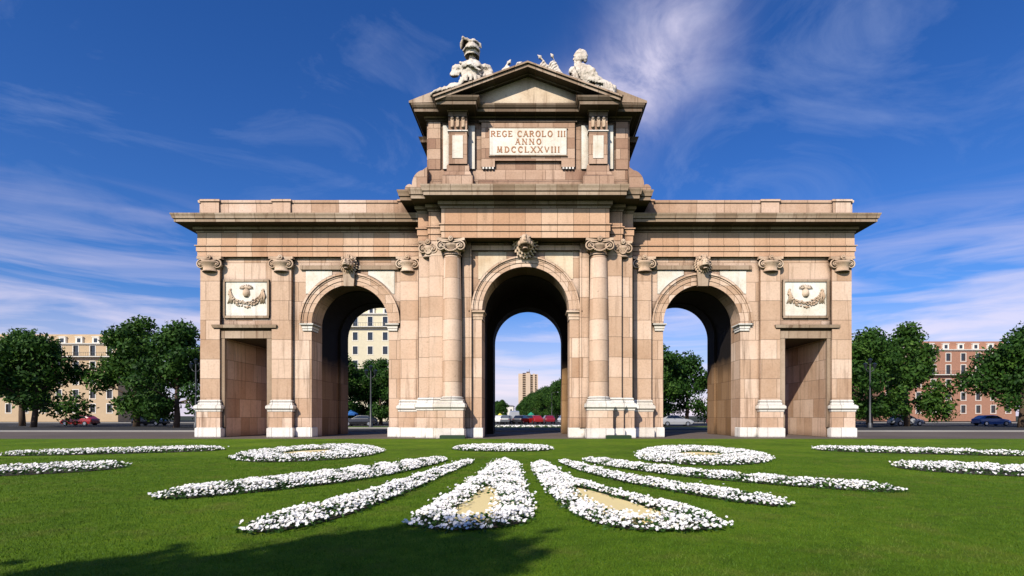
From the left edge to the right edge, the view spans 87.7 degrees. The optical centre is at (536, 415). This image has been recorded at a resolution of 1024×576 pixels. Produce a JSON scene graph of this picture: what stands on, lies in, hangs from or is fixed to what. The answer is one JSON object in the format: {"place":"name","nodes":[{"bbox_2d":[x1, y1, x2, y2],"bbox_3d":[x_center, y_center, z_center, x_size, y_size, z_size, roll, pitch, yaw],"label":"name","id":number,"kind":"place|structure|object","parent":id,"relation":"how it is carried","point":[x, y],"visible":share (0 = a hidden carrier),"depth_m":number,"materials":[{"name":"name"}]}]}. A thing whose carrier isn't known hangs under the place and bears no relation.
{"place":"outdoors","nodes":[
{"label":"outdoors","id":0,"kind":"place"},
{"bbox_2d":[503,405,514,414],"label":"house","id":1,"kind":"structure","parent":0,"point":[510,407],"depth_m":345.00,"materials":[{"name":"stone"}]},
{"bbox_2d":[0,439,1023,575],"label":"lawn","id":2,"kind":"structure","parent":0,"point":[624,449],"depth_m":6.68,"materials":[{"name":"plant"}]},
{"bbox_2d":[0,460,130,475],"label":"flower bed","id":3,"kind":"object","parent":2,"relation":"on","point":[18,468],"visible":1,"depth_m":12.56,"materials":[{"name":"plant"}]},
{"bbox_2d":[0,445,228,455],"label":"flower bed","id":4,"kind":"object","parent":2,"relation":"on","point":[134,450],"visible":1,"depth_m":18.65,"materials":[{"name":"plant"}]},
{"bbox_2d":[148,456,447,500],"bbox_3d":[-3.923,1.224,11.747,1.801,0.231,8.211,0,0,25],"label":"flower bed","id":5,"kind":"object","parent":2,"relation":"on","point":[296,480],"visible":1,"depth_m":9.91,"materials":[{"name":"plant"}]},
{"bbox_2d":[227,443,385,462],"bbox_3d":[-7.651,1.221,18.633,4.687,0.239,7.796,0,0,0],"label":"flower bed","id":6,"kind":"object","parent":2,"relation":"on","point":[315,452],"visible":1,"depth_m":16.92,"materials":[{"name":"plant"}]},
{"bbox_2d":[233,458,473,535],"bbox_3d":[-2.311,1.225,10.374,0.998,0.229,9.378,0,0,8],"label":"flower bed","id":7,"kind":"object","parent":2,"relation":"on","point":[313,514],"visible":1,"depth_m":7.22,"materials":[{"name":"plant"}]},
{"bbox_2d":[401,457,536,533],"bbox_3d":[-0.789,1.224,10.407,1.608,0.222,9.105,0,0,0],"label":"flower bed","id":8,"kind":"object","parent":2,"relation":"on","point":[492,495],"visible":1,"depth_m":7.27,"materials":[{"name":"plant"}]},
{"bbox_2d":[452,443,553,451],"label":"flower bed","id":9,"kind":"object","parent":2,"relation":"on","point":[497,447],"visible":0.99,"depth_m":19.98,"materials":[{"name":"plant"}]},
{"bbox_2d":[530,459,733,533],"bbox_3d":[0.499,1.223,10.022,1.751,0.222,8.831,0,0,-14],"label":"flower bed","id":10,"kind":"object","parent":2,"relation":"on","point":[594,502],"visible":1,"depth_m":6.99,"materials":[{"name":"plant"}]},
{"bbox_2d":[558,459,794,507],"bbox_3d":[1.839,1.228,11.142,1.161,0.217,8.060,0,0,-22],"label":"flower bed","id":11,"kind":"object","parent":2,"relation":"on","point":[719,492],"visible":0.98,"depth_m":9.02,"materials":[{"name":"plant"}]},
{"bbox_2d":[632,444,775,465],"bbox_3d":[5.242,1.221,17.607,4.562,0.242,7.768,0,0,0],"label":"flower bed","id":12,"kind":"object","parent":2,"relation":"on","point":[691,455],"visible":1,"depth_m":15.76,"materials":[{"name":"plant"}]},
{"bbox_2d":[582,456,908,492],"bbox_3d":[3.428,1.226,11.916,1.526,0.222,8.152,0,0,-37],"label":"flower bed","id":13,"kind":"object","parent":2,"relation":"on","point":[753,478],"visible":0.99,"depth_m":10.52,"materials":[{"name":"plant"}]},
{"bbox_2d":[811,445,1023,455],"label":"flower bed","id":14,"kind":"object","parent":2,"relation":"on","point":[909,450],"visible":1,"depth_m":18.65,"materials":[{"name":"plant"}]},
{"bbox_2d":[889,460,1023,476],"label":"flower bed","id":15,"kind":"object","parent":2,"relation":"on","point":[946,466],"visible":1,"depth_m":12.51,"materials":[{"name":"plant"}]},
{"bbox_2d":[0,432,1023,438],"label":"pavement","id":16,"kind":"structure","parent":0,"point":[498,435],"depth_m":33.89,"materials":[{"name":"grey concrete"}]},
{"bbox_2d":[439,435,465,438],"bbox_3d":[-4.820,1.192,30.460,1.450,0.215,0.320,0,0,0],"label":"floodlight","id":17,"kind":"object","parent":16,"relation":"on","point":[452,436],"visible":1,"depth_m":30.30,"materials":[{"name":"green paint"}]},
{"bbox_2d":[606,435,631,438],"bbox_3d":[4.680,1.192,30.460,1.450,0.215,0.320,0,0,0],"label":"floodlight","id":18,"kind":"object","parent":16,"relation":"on","point":[618,436],"visible":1,"depth_m":30.30,"materials":[{"name":"green paint"}]},
{"bbox_2d":[0,421,1023,429],"bbox_3d":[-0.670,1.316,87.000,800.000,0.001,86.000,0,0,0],"label":"road","id":19,"kind":"structure","parent":0,"point":[190,426],"depth_m":66.68,"materials":[{"name":"grey asphalt"}]},
{"bbox_2d":[0,334,152,421],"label":"apartment building","id":20,"kind":"structure","parent":19,"relation":"on","point":[87,348],"depth_m":120.00,"materials":[{"name":"paint"}]},
{"bbox_2d":[5,403,11,412],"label":"window","id":21,"kind":"structure","parent":20,"relation":"in","point":[9,406],"depth_m":120.21,"materials":[{"name":"stone"}]},
{"bbox_2d":[72,389,78,397],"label":"window","id":22,"kind":"structure","parent":20,"relation":"in","point":[76,390],"depth_m":120.21,"materials":[{"name":"stone"}]},
{"bbox_2d":[72,345,78,355],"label":"window","id":23,"kind":"structure","parent":20,"relation":"in","point":[76,347],"depth_m":120.21,"materials":[{"name":"stone"}]},
{"bbox_2d":[89,403,95,412],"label":"window","id":24,"kind":"structure","parent":20,"relation":"in","point":[94,408],"depth_m":119.95,"materials":[{"name":"stone"}]},
{"bbox_2d":[89,391,95,398],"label":"window","id":25,"kind":"structure","parent":20,"relation":"in","point":[92,395],"depth_m":120.21,"materials":[{"name":"stone"}]},
{"bbox_2d":[89,345,95,355],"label":"window","id":26,"kind":"structure","parent":20,"relation":"in","point":[93,347],"depth_m":120.21,"materials":[{"name":"stone"}]},
{"bbox_2d":[106,403,112,412],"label":"window","id":27,"kind":"structure","parent":20,"relation":"in","point":[111,406],"depth_m":120.21,"materials":[{"name":"stone"}]},
{"bbox_2d":[106,389,112,398],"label":"window","id":28,"kind":"structure","parent":20,"relation":"in","point":[110,394],"depth_m":120.21,"materials":[{"name":"stone"}]},
{"bbox_2d":[59,415,99,425],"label":"parked car","id":29,"kind":"object","parent":19,"relation":"on","point":[93,420],"visible":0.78,"depth_m":72.18,"materials":[{"name":"red paint"}]},
{"bbox_2d":[0,422,194,422],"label":"kerb","id":30,"kind":"structure","parent":19,"relation":"on","point":[100,422],"depth_m":99.50,"materials":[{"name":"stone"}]},
{"bbox_2d":[131,416,169,425],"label":"parked car","id":31,"kind":"object","parent":19,"relation":"on","point":[145,422],"visible":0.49,"depth_m":73.16,"materials":[{"name":"black paint"}]},
{"bbox_2d":[189,358,199,427],"bbox_3d":[-37.170,-2.500,58.000,1.520,7.600,0.520,0,0,0],"label":"street lamp","id":32,"kind":"object","parent":19,"relation":"on","point":[192,364],"visible":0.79,"depth_m":57.93,"materials":[{"name":"grey metal"}]},
{"bbox_2d":[348,410,357,417],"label":"parasol","id":33,"kind":"object","parent":19,"relation":"on","point":[351,412],"visible":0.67,"depth_m":73.99,"materials":[{"name":"blue fabric"}]},
{"bbox_2d":[348,368,360,399],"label":"leafy tree","id":34,"kind":"object","parent":19,"relation":"on","point":[350,394],"visible":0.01,"depth_m":82.81,"materials":[{"name":"green plant"}]},
{"bbox_2d":[348,415,377,425],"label":"parked car","id":35,"kind":"object","parent":19,"relation":"on","point":[361,419],"visible":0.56,"depth_m":69.20,"materials":[{"name":"black paint"}]},
{"bbox_2d":[348,359,388,421],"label":"leafy tree","id":36,"kind":"object","parent":19,"relation":"on","point":[364,407],"visible":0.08,"depth_m":81.37,"materials":[{"name":"green plant"}]},
{"bbox_2d":[348,308,388,420],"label":"apartment building","id":37,"kind":"structure","parent":19,"relation":"on","point":[368,337],"depth_m":129.00,"materials":[{"name":"paint"}]},
{"bbox_2d":[352,346,357,354],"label":"window","id":38,"kind":"structure","parent":37,"relation":"in","point":[354,348],"depth_m":129.19,"materials":[{"name":"stone"}]},
{"bbox_2d":[352,332,357,340],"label":"window","id":39,"kind":"structure","parent":37,"relation":"in","point":[354,334],"depth_m":129.19,"materials":[{"name":"stone"}]},
{"bbox_2d":[367,346,372,354],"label":"window","id":40,"kind":"structure","parent":37,"relation":"in","point":[369,348],"depth_m":129.19,"materials":[{"name":"glass"}]},
{"bbox_2d":[367,332,372,340],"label":"window","id":41,"kind":"structure","parent":37,"relation":"in","point":[369,334],"depth_m":129.19,"materials":[{"name":"stone"}]},
{"bbox_2d":[367,316,372,325],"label":"window","id":42,"kind":"structure","parent":37,"relation":"in","point":[369,318],"depth_m":129.19,"materials":[{"name":"stone"}]},
{"bbox_2d":[382,346,387,354],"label":"window","id":43,"kind":"structure","parent":37,"relation":"in","point":[384,348],"depth_m":129.19,"materials":[{"name":"stone"}]},
{"bbox_2d":[382,332,387,340],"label":"window","id":44,"kind":"structure","parent":37,"relation":"in","point":[384,334],"depth_m":129.19,"materials":[{"name":"stone"}]},
{"bbox_2d":[382,316,387,325],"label":"window","id":45,"kind":"structure","parent":37,"relation":"in","point":[384,318],"depth_m":129.19,"materials":[{"name":"stone"}]},
{"bbox_2d":[359,357,388,424],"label":"leafy tree","id":46,"kind":"object","parent":19,"relation":"on","point":[380,391],"visible":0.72,"depth_m":76.47,"materials":[{"name":"green plant"}]},
{"bbox_2d":[495,415,502,423],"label":"parked car","id":47,"kind":"object","parent":19,"relation":"on","point":[497,418],"visible":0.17,"depth_m":90.08,"materials":[{"name":"white paint"}]},
{"bbox_2d":[500,415,512,423],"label":"parked car","id":48,"kind":"object","parent":19,"relation":"on","point":[506,419],"visible":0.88,"depth_m":87.18,"materials":[{"name":"grey paint"}]},
{"bbox_2d":[0,430,1023,431],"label":"kerb","id":49,"kind":"structure","parent":19,"relation":"on","point":[499,430],"depth_m":43.90,"materials":[{"name":"stone"}]},
{"bbox_2d":[509,411,519,423],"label":"parked van","id":50,"kind":"object","parent":19,"relation":"on","point":[513,413],"visible":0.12,"depth_m":91.19,"materials":[{"name":"silver paint"}]},
{"bbox_2d":[512,415,529,423],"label":"parked car","id":51,"kind":"object","parent":19,"relation":"on","point":[520,419],"visible":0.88,"depth_m":88.44,"materials":[{"name":"black paint"}]},
{"bbox_2d":[348,427,706,428],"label":"kerb","id":52,"kind":"structure","parent":19,"relation":"on","point":[530,427],"depth_m":55.70,"materials":[{"name":"stone"}]},
{"bbox_2d":[529,415,542,423],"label":"parked car","id":53,"kind":"object","parent":19,"relation":"on","point":[533,419],"visible":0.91,"depth_m":88.33,"materials":[{"name":"red paint"}]},
{"bbox_2d":[543,415,554,423],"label":"parked car","id":54,"kind":"object","parent":19,"relation":"on","point":[549,418],"visible":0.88,"depth_m":90.12,"materials":[{"name":"red paint"}]},
{"bbox_2d":[663,415,693,425],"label":"parked car","id":55,"kind":"object","parent":19,"relation":"on","point":[668,420],"visible":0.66,"depth_m":69.16,"materials":[{"name":"silver paint"}]},
{"bbox_2d":[694,422,1016,422],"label":"kerb","id":56,"kind":"structure","parent":19,"relation":"on","point":[886,422],"depth_m":99.50,"materials":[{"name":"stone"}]},
{"bbox_2d":[863,358,876,427],"bbox_3d":[36.330,-2.500,58.000,1.520,7.600,0.520,0,0,0],"label":"street lamp","id":57,"kind":"object","parent":19,"relation":"on","point":[870,371],"visible":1,"depth_m":57.93,"materials":[{"name":"grey metal"}]},
{"bbox_2d":[887,415,924,425],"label":"parked car","id":58,"kind":"object","parent":19,"relation":"on","point":[914,420],"visible":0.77,"depth_m":73.16,"materials":[{"name":"silver paint"}]},
{"bbox_2d":[971,415,1011,425],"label":"parked car","id":59,"kind":"object","parent":19,"relation":"on","point":[985,420],"visible":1,"depth_m":72.18,"materials":[{"name":"blue paint"}]},
{"bbox_2d":[0,0,1023,415],"label":"sky","id":60,"kind":"structure","parent":0,"point":[117,117],"materials":[{"name":"blue"}]},
{"bbox_2d":[169,61,881,437],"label":"triumphal gate","id":61,"kind":"structure","parent":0,"point":[527,191],"depth_m":32.72,"materials":[{"name":"stone"}]},
{"bbox_2d":[430,36,492,98],"bbox_3d":[-4.049,-20.244,31.019,4.354,3.447,1.319,0,0,0],"label":"armour trophy","id":62,"kind":"object","parent":61,"relation":"on","point":[471,68],"visible":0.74,"depth_m":30.71,"materials":[{"name":"stone"}]},
{"bbox_2d":[502,60,522,69],"bbox_3d":[-1.964,-20.073,30.992,2.278,1.384,0.559,0,0,0],"label":"flag trophy","id":63,"kind":"object","parent":61,"relation":"on","point":[507,64],"visible":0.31,"depth_m":30.93,"materials":[{"name":"stone"}]},
{"bbox_2d":[538,53,561,72],"bbox_3d":[1.099,-20.232,31.000,2.153,1.816,0.582,0,0,0],"label":"flag trophy","id":64,"kind":"object","parent":61,"relation":"on","point":[553,65],"visible":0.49,"depth_m":30.91,"materials":[{"name":"stone"}]},
{"bbox_2d":[569,49,616,91],"bbox_3d":[3.133,-19.973,31.067,3.073,2.977,1.310,0,0,0],"label":"draped bust","id":65,"kind":"object","parent":61,"relation":"on","point":[579,69],"visible":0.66,"depth_m":30.59,"materials":[{"name":"stone"}]},
{"bbox_2d":[518,370,537,403],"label":"apartment tower","id":66,"kind":"structure","parent":0,"point":[527,383],"depth_m":900.00,"materials":[{"name":"beige concrete"}]},
{"bbox_2d":[167,416,1017,420],"bbox_3d":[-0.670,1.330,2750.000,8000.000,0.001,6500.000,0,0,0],"label":"ground","id":67,"kind":"structure","parent":0,"point":[189,418],"depth_m":283.08,"materials":[{"name":"grey asphalt"}]},
{"bbox_2d":[0,328,63,425],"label":"leafy tree","id":68,"kind":"object","parent":67,"relation":"on","point":[21,418],"visible":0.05,"depth_m":69.68,"materials":[{"name":"green plant"}]},
{"bbox_2d":[0,328,99,426],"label":"leafy tree","id":69,"kind":"object","parent":67,"relation":"on","point":[33,361],"visible":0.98,"depth_m":61.76,"materials":[{"name":"green plant"}]},
{"bbox_2d":[78,314,181,426],"bbox_3d":[-50.017,-5.614,65.997,10.411,13.978,11.729,0,0,-44],"label":"leafy tree","id":70,"kind":"object","parent":67,"relation":"on","point":[124,340],"visible":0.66,"depth_m":64.41,"materials":[{"name":"green plant"}]},
{"bbox_2d":[117,317,199,427],"bbox_3d":[-41.048,-4.857,59.826,9.729,12.479,9.998,0,0,27],"label":"leafy tree","id":71,"kind":"object","parent":67,"relation":"on","point":[177,343],"visible":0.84,"depth_m":58.83,"materials":[{"name":"green plant"}]},
{"bbox_2d":[348,355,369,417],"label":"leafy tree","id":72,"kind":"object","parent":67,"relation":"on","point":[353,382],"visible":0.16,"depth_m":75.64,"materials":[{"name":"green plant"}]},
{"bbox_2d":[495,400,507,414],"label":"leafy tree","id":73,"kind":"object","parent":67,"relation":"on","point":[500,406],"visible":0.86,"depth_m":233.79,"materials":[{"name":"green plant"}]},
{"bbox_2d":[495,399,508,415],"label":"leafy tree","id":74,"kind":"object","parent":67,"relation":"on","point":[500,411],"visible":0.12,"depth_m":261.82,"materials":[{"name":"green plant"}]},
{"bbox_2d":[516,395,527,414],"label":"leafy tree","id":75,"kind":"object","parent":67,"relation":"on","point":[518,406],"visible":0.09,"depth_m":302.23,"materials":[{"name":"green plant"}]},
{"bbox_2d":[523,393,533,414],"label":"leafy tree","id":76,"kind":"object","parent":67,"relation":"on","point":[527,403],"visible":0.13,"depth_m":245.68,"materials":[{"name":"green plant"}]},
{"bbox_2d":[522,392,534,412],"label":"leafy tree","id":77,"kind":"object","parent":67,"relation":"on","point":[528,396],"visible":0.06,"depth_m":271.78,"materials":[{"name":"green plant"}]},
{"bbox_2d":[528,392,538,414],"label":"leafy tree","id":78,"kind":"object","parent":67,"relation":"on","point":[531,407],"visible":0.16,"depth_m":223.77,"materials":[{"name":"green plant"}]},
{"bbox_2d":[533,386,549,417],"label":"leafy tree","id":79,"kind":"object","parent":67,"relation":"on","point":[540,390],"visible":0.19,"depth_m":200.83,"materials":[{"name":"green plant"}]},
{"bbox_2d":[534,386,550,416],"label":"leafy tree","id":80,"kind":"object","parent":67,"relation":"on","point":[539,395],"visible":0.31,"depth_m":191.78,"materials":[{"name":"green plant"}]},
{"bbox_2d":[541,385,560,419],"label":"leafy tree","id":81,"kind":"object","parent":67,"relation":"on","point":[543,399],"visible":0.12,"depth_m":181.28,"materials":[{"name":"green plant"}]},
{"bbox_2d":[545,378,560,415],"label":"leafy tree","id":82,"kind":"object","parent":67,"relation":"on","point":[556,387],"visible":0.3,"depth_m":162.58,"materials":[{"name":"green plant"}]},
{"bbox_2d":[546,380,559,418],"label":"leafy tree","id":83,"kind":"object","parent":67,"relation":"on","point":[551,407],"visible":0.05,"depth_m":172.25,"materials":[{"name":"green plant"}]},
{"bbox_2d":[555,396,560,408],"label":"leafy tree","id":84,"kind":"object","parent":67,"relation":"on","point":[558,402],"visible":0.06,"depth_m":157.98,"materials":[{"name":"green plant"}]},
{"bbox_2d":[663,343,685,416],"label":"leafy tree","id":85,"kind":"object","parent":67,"relation":"on","point":[669,358],"visible":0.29,"depth_m":68.56,"materials":[{"name":"green plant"}]},
{"bbox_2d":[665,350,706,423],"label":"leafy tree","id":86,"kind":"object","parent":67,"relation":"on","point":[697,380],"visible":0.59,"depth_m":72.81,"materials":[{"name":"green plant"}]},
{"bbox_2d":[852,326,912,426],"bbox_3d":[38.492,-4.589,61.789,9.306,11.936,9.563,0,0,20],"label":"leafy tree","id":87,"kind":"object","parent":67,"relation":"on","point":[866,345],"visible":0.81,"depth_m":60.78,"materials":[{"name":"green plant"}]},
{"bbox_2d":[852,380,914,423],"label":"leafy tree","id":88,"kind":"object","parent":67,"relation":"on","point":[860,393],"visible":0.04,"depth_m":85.13,"materials":[{"name":"green plant"}]},
{"bbox_2d":[871,321,960,425],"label":"leafy tree","id":89,"kind":"object","parent":67,"relation":"on","point":[907,340],"visible":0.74,"depth_m":66.15,"materials":[{"name":"green plant"}]},
{"bbox_2d":[949,333,1023,426],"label":"leafy tree","id":90,"kind":"object","parent":67,"relation":"on","point":[998,369],"visible":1,"depth_m":62.60,"materials":[{"name":"green plant"}]},
{"bbox_2d":[999,321,1023,397],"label":"leafy tree","id":91,"kind":"object","parent":67,"relation":"on","point":[1020,330],"visible":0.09,"depth_m":71.03,"materials":[{"name":"green plant"}]},
{"bbox_2d":[853,341,1015,420],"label":"apartment building","id":92,"kind":"structure","parent":0,"point":[954,357],"depth_m":135.00,"materials":[{"name":"red brick"}]},
{"bbox_2d":[945,364,950,373],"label":"window","id":93,"kind":"structure","parent":92,"relation":"in","point":[947,366],"depth_m":135.19,"materials":[{"name":"glass"}]},
{"bbox_2d":[945,353,951,361],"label":"window","id":94,"kind":"structure","parent":92,"relation":"in","point":[947,355],"depth_m":135.19,"materials":[{"name":"glass"}]},
{"bbox_2d":[960,364,965,373],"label":"window","id":95,"kind":"structure","parent":92,"relation":"in","point":[962,366],"depth_m":135.19,"materials":[{"name":"stone"}]},
{"bbox_2d":[960,405,966,413],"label":"window","id":96,"kind":"structure","parent":92,"relation":"in","point":[962,407],"depth_m":135.19,"materials":[{"name":"stone"}]},
{"bbox_2d":[960,392,966,400],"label":"window","id":97,"kind":"structure","parent":92,"relation":"in","point":[962,398],"depth_m":135.19,"materials":[{"name":"stone"}]},
{"bbox_2d":[960,353,966,361],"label":"window","id":98,"kind":"structure","parent":92,"relation":"in","point":[962,355],"depth_m":135.19,"materials":[{"name":"glass"}]},
{"bbox_2d":[975,405,980,413],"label":"window","id":99,"kind":"structure","parent":92,"relation":"in","point":[977,407],"depth_m":135.19,"materials":[{"name":"stone"}]},
{"bbox_2d":[975,393,980,400],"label":"window","id":100,"kind":"structure","parent":92,"relation":"in","point":[977,397],"depth_m":135.19,"materials":[{"name":"stone"}]},
{"bbox_2d":[990,405,995,413],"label":"window","id":101,"kind":"structure","parent":92,"relation":"in","point":[992,407],"depth_m":135.19,"materials":[{"name":"stone"}]},
{"label":"lawn","id":102,"kind":"structure","parent":0,"visible":0},
{"bbox_2d":[364,365,376,426],"bbox_3d":[-18.570,-2.200,59.500,1.520,7.000,0.520,0,0,0],"label":"street lamp","id":103,"kind":"object","parent":102,"relation":"on","point":[366,373],"visible":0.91,"depth_m":59.42,"materials":[{"name":"grey metal"}]},
{"bbox_2d":[495,424,560,426],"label":"flower bed","id":104,"kind":"object","parent":102,"relation":"on","point":[528,425],"visible":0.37,"depth_m":61.69,"materials":[{"name":"plant"}]}
]}

